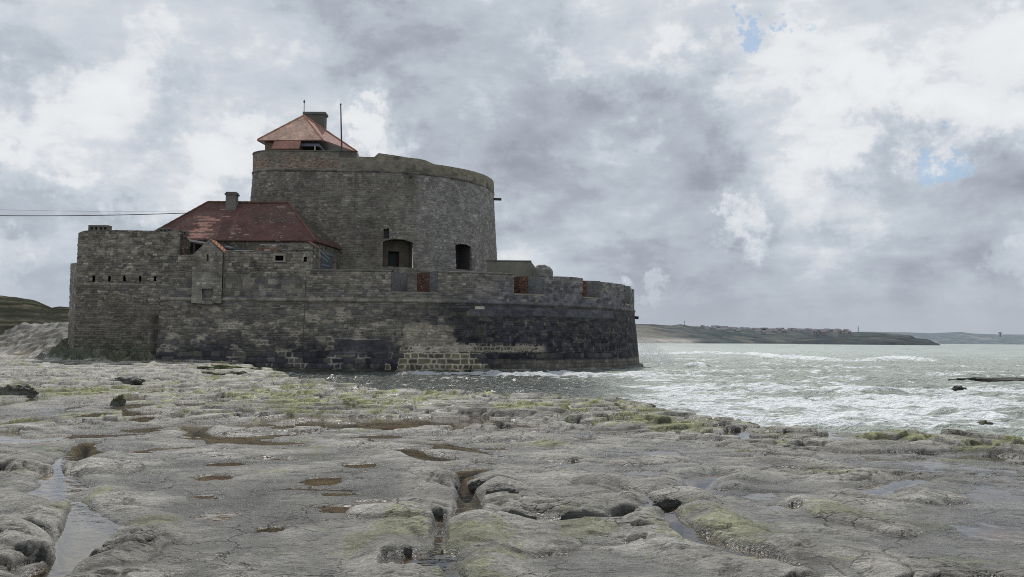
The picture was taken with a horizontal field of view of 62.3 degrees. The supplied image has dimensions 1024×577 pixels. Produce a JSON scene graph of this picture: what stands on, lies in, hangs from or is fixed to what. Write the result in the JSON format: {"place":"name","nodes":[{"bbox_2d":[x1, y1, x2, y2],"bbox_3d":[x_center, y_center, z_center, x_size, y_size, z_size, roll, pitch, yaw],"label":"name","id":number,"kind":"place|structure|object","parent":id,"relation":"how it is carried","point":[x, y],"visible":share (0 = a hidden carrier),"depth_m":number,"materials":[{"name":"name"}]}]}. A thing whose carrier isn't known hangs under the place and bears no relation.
{"place":"outdoors","nodes":[
{"label":"outdoors","id":0,"kind":"place"},
{"bbox_2d":[0,296,68,334],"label":"dune hill","id":1,"kind":"structure","parent":0,"point":[15,311],"depth_m":208.48,"materials":[{"name":"green plant"}]},
{"bbox_2d":[257,100,357,151],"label":"rooftop house","id":2,"kind":"structure","parent":0,"point":[307,131],"depth_m":92.17,"materials":[{"name":"tile"}]},
{"bbox_2d":[0,322,1023,576],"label":"rock shelf","id":3,"kind":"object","parent":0,"point":[326,502],"visible":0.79,"depth_m":9.24,"materials":[{"name":"grey stone"}]},
{"bbox_2d":[0,382,38,396],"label":"shore slab","id":4,"kind":"structure","parent":3,"relation":"on","point":[23,389],"depth_m":28.79,"materials":[{"name":"grey stone"}]},
{"bbox_2d":[68,263,76,346],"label":"flank wall","id":5,"kind":"structure","parent":3,"relation":"on","point":[72,298],"depth_m":83.17,"materials":[{"name":"stone"}]},
{"bbox_2d":[110,394,125,405],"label":"shore slab","id":6,"kind":"structure","parent":3,"relation":"on","point":[119,400],"depth_m":24.16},
{"bbox_2d":[109,376,145,384],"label":"shore slab","id":7,"kind":"structure","parent":3,"relation":"on","point":[133,380],"depth_m":38.90,"materials":[{"name":"grey stone"}]},
{"bbox_2d":[73,225,189,354],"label":"landward bastion","id":8,"kind":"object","parent":3,"relation":"on","point":[119,275],"visible":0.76,"depth_m":74.14,"materials":[{"name":"stone"}]},
{"bbox_2d":[196,364,241,369],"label":"shore slab","id":9,"kind":"structure","parent":3,"relation":"on","point":[217,366],"depth_m":59.03,"materials":[{"name":"grey stone"}]},
{"bbox_2d":[201,370,246,374],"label":"shore slab","id":10,"kind":"structure","parent":3,"relation":"on","point":[218,372],"depth_m":51.17,"materials":[{"name":"grey stone"}]},
{"bbox_2d":[226,367,275,370],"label":"shore slab","id":11,"kind":"structure","parent":3,"relation":"on","point":[256,368],"depth_m":58.24,"materials":[{"name":"grey stone"}]},
{"bbox_2d":[156,269,642,373],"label":"rampart wall","id":12,"kind":"structure","parent":3,"relation":"on","point":[347,321],"depth_m":74.07,"materials":[{"name":"stone"}]},
{"bbox_2d":[191,239,226,304],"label":"gabled turret","id":13,"kind":"object","parent":12,"relation":"attached to","point":[206,274],"visible":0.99,"depth_m":73.93,"materials":[{"name":"stone"}]},
{"bbox_2d":[189,239,245,254],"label":"lean to shed","id":14,"kind":"object","parent":12,"relation":"on","point":[222,245],"visible":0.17,"depth_m":77.11,"materials":[{"name":"paint"}]},
{"bbox_2d":[161,241,329,296],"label":"guardhouse wall","id":15,"kind":"structure","parent":12,"relation":"on","point":[282,266],"depth_m":74.19,"materials":[{"name":"stone"}]},
{"bbox_2d":[273,253,285,261],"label":"window","id":16,"kind":"structure","parent":15,"relation":"in","point":[277,257],"depth_m":74.21,"materials":[{"name":"stone"}]},
{"bbox_2d":[154,192,342,269],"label":"barracks house","id":17,"kind":"structure","parent":12,"relation":"on","point":[231,220],"depth_m":80.54,"materials":[{"name":"tile"}]},
{"bbox_2d":[0,213,183,215],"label":"overhead cable","id":18,"kind":"object","parent":17,"relation":"attached to","point":[86,215],"visible":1,"depth_m":82.30,"materials":[{"name":"metal"}]},
{"bbox_2d":[320,251,332,268],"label":"double door","id":19,"kind":"structure","parent":17,"relation":"in","point":[324,264],"depth_m":81.80,"materials":[{"name":"paint"}]},
{"bbox_2d":[250,150,500,291],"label":"round keep","id":20,"kind":"structure","parent":12,"relation":"on","point":[394,213],"depth_m":86.92,"materials":[{"name":"stone"}]},
{"bbox_2d":[340,103,341,150],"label":"flagpole","id":21,"kind":"object","parent":20,"relation":"on","point":[341,125],"visible":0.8,"depth_m":90.18,"materials":[{"name":"metal"}]},
{"bbox_2d":[486,260,534,276],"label":"concrete bunker","id":22,"kind":"object","parent":12,"relation":"on","point":[519,268],"visible":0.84,"depth_m":87.28},
{"bbox_2d":[532,265,552,275],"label":"broken concrete","id":23,"kind":"object","parent":22,"relation":"attached to","point":[541,270],"visible":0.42,"depth_m":86.73,"materials":[{"name":"grey concrete"}]},
{"bbox_2d":[467,477,490,495],"bbox_3d":[-0.316,2.253,9.463,0.367,0.285,0.214,0,-3,0],"label":"boulder","id":24,"kind":"object","parent":3,"relation":"on","point":[472,486],"visible":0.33,"depth_m":9.41,"materials":[{"name":"grey stone"}]},
{"bbox_2d":[485,484,518,494],"bbox_3d":[-0.098,2.188,8.764,0.380,0.311,0.236,0,-3,0],"label":"boulder","id":25,"kind":"object","parent":3,"relation":"on","point":[503,488],"visible":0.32,"depth_m":8.71,"materials":[{"name":"grey stone"}]},
{"bbox_2d":[652,496,680,514],"bbox_3d":[1.571,2.230,8.575,0.319,0.260,0.184,0,-3,0],"label":"boulder","id":26,"kind":"object","parent":3,"relation":"on","point":[665,504],"visible":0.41,"depth_m":8.51,"materials":[{"name":"grey stone"}]},
{"bbox_2d":[0,363,1023,480],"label":"tide pool water","id":27,"kind":"structure","parent":0,"point":[79,451],"depth_m":15.81,"materials":[{"name":"grey liquid"}]},
{"bbox_2d":[0,0,1023,333],"label":"sky","id":28,"kind":"structure","parent":0,"point":[814,164],"materials":[{"name":"grey"}]},
{"bbox_2d":[279,343,1023,439],"bbox_3d":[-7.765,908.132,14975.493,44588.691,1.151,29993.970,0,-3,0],"label":"sea","id":29,"kind":"structure","parent":0,"point":[849,388],"depth_m":57.01,"materials":[{"name":"liquid"}]},
{"bbox_2d":[637,332,673,363],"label":"sea spray","id":30,"kind":"object","parent":29,"relation":"on","point":[651,348],"visible":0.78,"depth_m":102.08,"materials":[{"name":"white liquid"}]},
{"bbox_2d":[951,385,966,390],"bbox_3d":[28.025,6.389,53.057,0.929,0.679,0.781,0,-3,0],"label":"sea rock","id":31,"kind":"object","parent":29,"relation":"in","point":[957,388],"visible":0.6,"depth_m":52.81,"materials":[{"name":"grey stone"}]},
{"bbox_2d":[977,420,992,424],"bbox_3d":[16.656,4.920,29.987,0.701,0.533,0.569,0,-3,0],"label":"sea rock","id":32,"kind":"object","parent":29,"relation":"in","point":[982,422],"visible":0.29,"depth_m":29.83,"materials":[{"name":"grey stone"}]},
{"bbox_2d":[948,377,1023,381],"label":"sea reef","id":33,"kind":"object","parent":29,"relation":"in","point":[993,379],"visible":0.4,"depth_m":63.57},
{"bbox_2d":[636,324,914,343],"bbox_3d":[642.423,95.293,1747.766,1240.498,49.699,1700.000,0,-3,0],"label":"headland","id":34,"kind":"structure","parent":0,"point":[678,333],"depth_m":1450.53,"materials":[{"name":"green plant"}]},
{"bbox_2d":[755,329,761,333],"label":"town house","id":35,"kind":"structure","parent":34,"relation":"on","point":[757,331],"depth_m":1622.59,"materials":[{"name":"grey"}]},
{"bbox_2d":[819,330,825,335],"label":"town house","id":36,"kind":"structure","parent":34,"relation":"on","point":[822,332],"depth_m":1715.73,"materials":[{"name":"grey"}]},
{"bbox_2d":[833,330,837,336],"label":"town house","id":37,"kind":"structure","parent":34,"relation":"on","point":[835,333],"depth_m":1717.59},
{"bbox_2d":[797,335,939,344],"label":"headland","id":38,"kind":"structure","parent":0,"point":[877,340],"depth_m":1302.49,"materials":[{"name":"green plant"}]},
{"bbox_2d":[876,332,1023,344],"bbox_3d":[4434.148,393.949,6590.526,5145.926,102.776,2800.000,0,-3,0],"label":"distant coast","id":39,"kind":"structure","parent":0,"point":[960,338],"depth_m":5632.82}
]}

